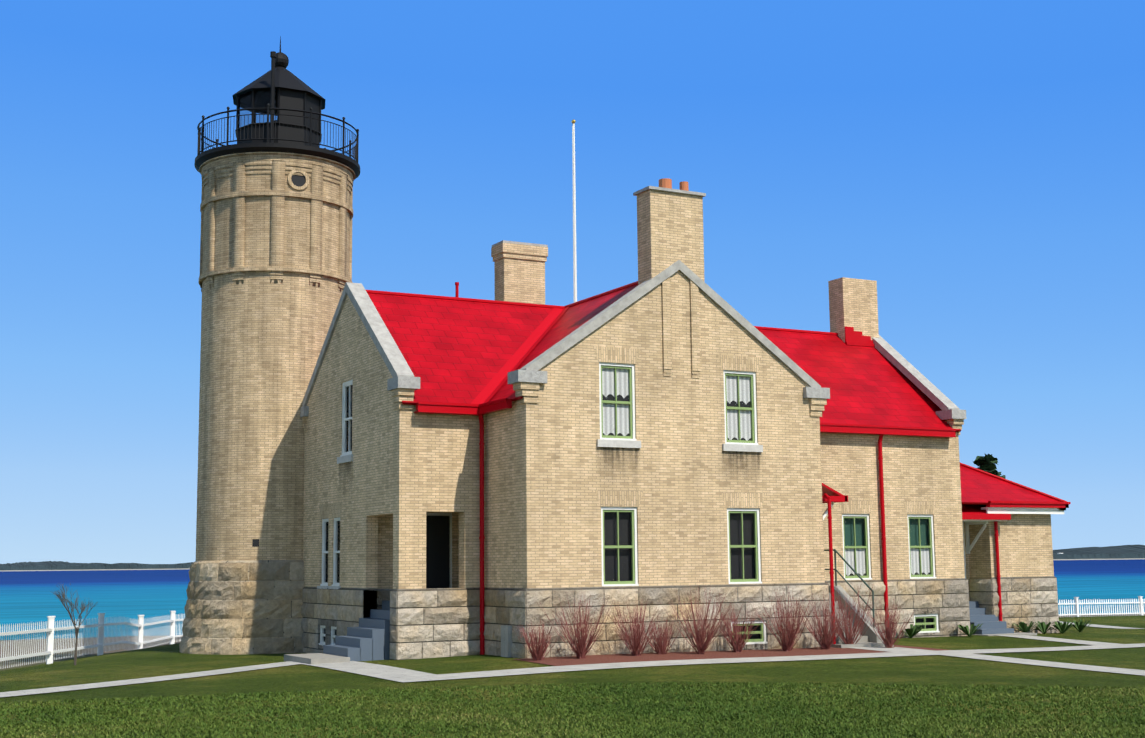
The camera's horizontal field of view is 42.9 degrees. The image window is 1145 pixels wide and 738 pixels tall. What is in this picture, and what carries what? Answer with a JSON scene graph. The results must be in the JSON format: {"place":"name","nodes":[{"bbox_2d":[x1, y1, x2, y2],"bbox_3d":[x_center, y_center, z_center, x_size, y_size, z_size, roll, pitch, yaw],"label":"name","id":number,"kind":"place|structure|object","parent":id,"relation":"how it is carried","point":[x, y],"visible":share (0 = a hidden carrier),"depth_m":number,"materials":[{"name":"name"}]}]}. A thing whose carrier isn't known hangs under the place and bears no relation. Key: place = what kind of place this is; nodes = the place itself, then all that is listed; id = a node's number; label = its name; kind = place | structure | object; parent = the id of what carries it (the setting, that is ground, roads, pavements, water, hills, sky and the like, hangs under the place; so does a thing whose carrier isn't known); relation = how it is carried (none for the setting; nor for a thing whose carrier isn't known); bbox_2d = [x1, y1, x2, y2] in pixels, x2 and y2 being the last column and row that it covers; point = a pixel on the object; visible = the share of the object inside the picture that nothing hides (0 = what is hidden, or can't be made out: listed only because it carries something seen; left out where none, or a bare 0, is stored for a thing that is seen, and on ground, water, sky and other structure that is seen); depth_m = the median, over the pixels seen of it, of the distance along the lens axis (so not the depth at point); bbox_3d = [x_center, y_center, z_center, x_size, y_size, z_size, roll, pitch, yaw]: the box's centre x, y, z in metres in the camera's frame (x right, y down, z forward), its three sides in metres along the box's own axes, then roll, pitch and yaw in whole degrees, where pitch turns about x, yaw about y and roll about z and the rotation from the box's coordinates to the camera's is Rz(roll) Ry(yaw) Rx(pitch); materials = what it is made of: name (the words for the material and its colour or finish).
{"place":"outdoors","nodes":[
{"label":"outdoors","id":0,"kind":"place"},
{"bbox_2d":[0,568,189,570],"bbox_3d":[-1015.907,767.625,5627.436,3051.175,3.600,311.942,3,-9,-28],"label":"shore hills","id":1,"kind":"structure","parent":0,"point":[94,569],"depth_m":5329.52,"materials":[{"name":"grey"}]},
{"bbox_2d":[0,561,192,569],"bbox_3d":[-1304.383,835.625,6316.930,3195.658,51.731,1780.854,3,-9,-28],"label":"shore hills","id":2,"kind":"structure","parent":0,"point":[51,565],"depth_m":5393.42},
{"bbox_2d":[183,152,354,653],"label":"tower","id":3,"kind":"structure","parent":0,"point":[275,276],"depth_m":39.84,"materials":[{"name":"beige brick"}]},
{"bbox_2d":[179,562,304,654],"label":"rock tower","id":4,"kind":"structure","parent":3,"relation":"attached to","point":[250,608],"depth_m":38.57,"materials":[{"name":"beige stone"}]},
{"bbox_2d":[287,169,308,189],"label":"porthole window frame","id":5,"kind":"object","parent":3,"relation":"attached to","point":[291,184],"visible":0.88,"depth_m":40.32,"materials":[{"name":"beige stone"}]},
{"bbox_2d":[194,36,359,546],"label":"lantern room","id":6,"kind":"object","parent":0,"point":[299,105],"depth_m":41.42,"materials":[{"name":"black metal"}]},
{"bbox_2d":[239,91,275,123],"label":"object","id":7,"kind":"object","parent":6,"relation":"attached to","point":[254,110],"visible":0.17,"depth_m":42.78,"materials":[{"name":"clear glass"}]},
{"bbox_2d":[0,614,1144,737],"bbox_3d":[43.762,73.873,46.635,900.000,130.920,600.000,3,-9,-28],"label":"lawn","id":8,"kind":"structure","parent":0,"point":[168,658],"depth_m":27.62,"materials":[{"name":"green plant"}]},
{"bbox_2d":[51,582,96,664],"bbox_3d":[-11.933,6.071,34.803,1.462,1.981,0.626,-3,-8,18],"label":"bare tree","id":9,"kind":"object","parent":8,"relation":"on","point":[63,597],"visible":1,"depth_m":34.78,"materials":[{"name":"brown plant"}]},
{"bbox_2d":[323,600,389,661],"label":"steps","id":10,"kind":"structure","parent":8,"relation":"on","point":[367,639],"depth_m":33.12,"materials":[{"name":"grey concrete"}]},
{"bbox_2d":[0,621,1144,696],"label":"concrete walks","id":11,"kind":"structure","parent":8,"relation":"on","point":[387,672],"depth_m":30.46,"materials":[{"name":"grey concrete"}]},
{"bbox_2d":[0,596,1144,668],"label":"fence","id":12,"kind":"object","parent":8,"relation":"on","point":[138,643],"visible":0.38,"depth_m":47.14,"materials":[{"name":"white wood"}]},
{"bbox_2d":[572,123,576,302],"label":"flagpole","id":13,"kind":"object","parent":8,"relation":"on","point":[574,226],"visible":0.25,"depth_m":50.70,"materials":[{"name":"white metal"}]},
{"bbox_2d":[284,585,893,663],"bbox_3d":[0.632,6.303,34.898,14.464,1.980,3.465,2,-8,-21],"label":"house step","id":14,"kind":"object","parent":8,"relation":"on","point":[869,638],"visible":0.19,"depth_m":36.16,"materials":[{"name":"concrete"}]},
{"bbox_2d":[514,645,946,665],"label":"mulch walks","id":15,"kind":"structure","parent":8,"relation":"on","point":[589,659],"depth_m":32.50,"materials":[{"name":"red soil"}]},
{"bbox_2d":[515,580,913,660],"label":"shrubs","id":16,"kind":"object","parent":15,"relation":"on","point":[580,648],"visible":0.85,"depth_m":33.40,"materials":[{"name":"red plant"}]},
{"bbox_2d":[973,454,1005,478],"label":"conifer tree","id":17,"kind":"object","parent":8,"relation":"on","point":[985,463],"visible":0.1,"depth_m":53.13,"materials":[{"name":"green plant"}]},
{"bbox_2d":[969,601,1013,634],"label":"steps","id":18,"kind":"structure","parent":8,"relation":"on","point":[991,624],"depth_m":42.55,"materials":[{"name":"grey concrete"}]},
{"bbox_2d":[903,620,1091,637],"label":"green plants","id":19,"kind":"object","parent":8,"relation":"on","point":[1022,627],"visible":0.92,"depth_m":42.94,"materials":[{"name":"green plant"}]},
{"bbox_2d":[973,632,1036,635],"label":"walkway","id":20,"kind":"structure","parent":8,"relation":"on","point":[1020,633],"depth_m":41.92,"materials":[{"name":"concrete"}]},
{"bbox_2d":[0,559,1144,639],"bbox_3d":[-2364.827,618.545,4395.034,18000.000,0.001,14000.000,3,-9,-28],"label":"lake water","id":21,"kind":"structure","parent":0,"point":[27,597],"depth_m":224.10,"materials":[{"name":"blue liquid"}]},
{"bbox_2d":[0,0,1144,563],"label":"sky","id":22,"kind":"structure","parent":0,"point":[981,163],"materials":[{"name":"blue"}]},
{"bbox_2d":[302,189,969,659],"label":"house","id":23,"kind":"structure","parent":0,"point":[680,329],"depth_m":34.81,"materials":[{"name":"beige brick"}]},
{"bbox_2d":[303,295,526,588],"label":"brick wall","id":24,"kind":"structure","parent":23,"relation":"attached to","point":[366,495],"depth_m":35.20,"materials":[{"name":"beige brick"}]},
{"bbox_2d":[317,439,762,589],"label":"window sills","id":25,"kind":"structure","parent":23,"relation":"attached to","point":[635,444],"depth_m":35.01,"materials":[{"name":"grey stone"}]},
{"bbox_2d":[341,447,759,492],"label":"water stains","id":26,"kind":"object","parent":23,"relation":"attached to","point":[635,449],"visible":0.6,"depth_m":34.94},
{"bbox_2d":[319,346,936,518],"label":"window lintels","id":27,"kind":"object","parent":23,"relation":"attached to","point":[633,498],"visible":0.97,"depth_m":35.18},
{"bbox_2d":[303,260,959,409],"bbox_3d":[2.435,-0.345,40.279,17.680,3.089,10.010,3,-9,-28],"label":"gable coping","id":28,"kind":"object","parent":23,"relation":"attached to","point":[381,336],"visible":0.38,"depth_m":35.50,"materials":[{"name":"grey stone"}]},
{"bbox_2d":[300,186,965,419],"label":"stone trim","id":29,"kind":"structure","parent":23,"relation":"attached to","point":[514,377],"depth_m":35.01,"materials":[{"name":"grey stone"}]},
{"bbox_2d":[301,580,969,659],"bbox_3d":[2.510,6.568,36.312,18.873,2.282,8.099,0,-8,-8],"label":"stone foundation","id":30,"kind":"object","parent":23,"relation":"attached to","point":[418,633],"visible":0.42,"depth_m":33.55,"materials":[{"name":"beige stone"}]},
{"bbox_2d":[367,284,960,431],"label":"house roof","id":31,"kind":"structure","parent":23,"relation":"attached to","point":[455,351],"depth_m":37.96,"materials":[{"name":"red metal"}]},
{"bbox_2d":[659,178,688,190],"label":"chimney pots","id":32,"kind":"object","parent":23,"relation":"attached to","point":[665,182],"visible":0.67,"depth_m":35.37,"materials":[{"name":"orange ceramic"}]},
{"bbox_2d":[602,368,929,575],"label":"curtains","id":33,"kind":"object","parent":23,"relation":"in","point":[608,392],"depth_m":35.37,"materials":[{"name":"white fabric"}]},
{"bbox_2d":[844,518,928,545],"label":"window shades","id":34,"kind":"object","parent":23,"relation":"in","point":[859,526],"depth_m":40.44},
{"bbox_2d":[960,463,1070,632],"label":"addition","id":35,"kind":"structure","parent":23,"relation":"attached to","point":[1025,545],"depth_m":43.75,"materials":[{"name":"beige brick"}]},
{"bbox_2d":[960,465,1059,504],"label":"roof","id":36,"kind":"structure","parent":35,"relation":"attached to","point":[979,488],"depth_m":44.20,"materials":[{"name":"red metal"}]},
{"bbox_2d":[969,578,1058,632],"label":"stone foundation","id":37,"kind":"object","parent":35,"relation":"attached to","point":[1029,610],"visible":0.44,"depth_m":43.52,"materials":[{"name":"beige stone"}]},
{"bbox_2d":[601,365,935,642],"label":"windows","id":38,"kind":"structure","parent":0,"point":[631,546],"depth_m":35.04,"materials":[{"name":"green wood"}]},
{"bbox_2d":[1053,545,1144,558],"bbox_3d":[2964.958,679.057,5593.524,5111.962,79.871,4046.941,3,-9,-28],"label":"shore hills","id":39,"kind":"structure","parent":0,"point":[1122,551],"depth_m":5065.00,"materials":[{"name":"green plant"}]},
{"bbox_2d":[1053,558,1144,559],"bbox_3d":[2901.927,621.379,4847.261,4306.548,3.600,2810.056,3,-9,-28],"label":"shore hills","id":40,"kind":"structure","parent":0,"point":[1101,559],"depth_m":4937.51,"materials":[{"name":"grey"}]}
]}

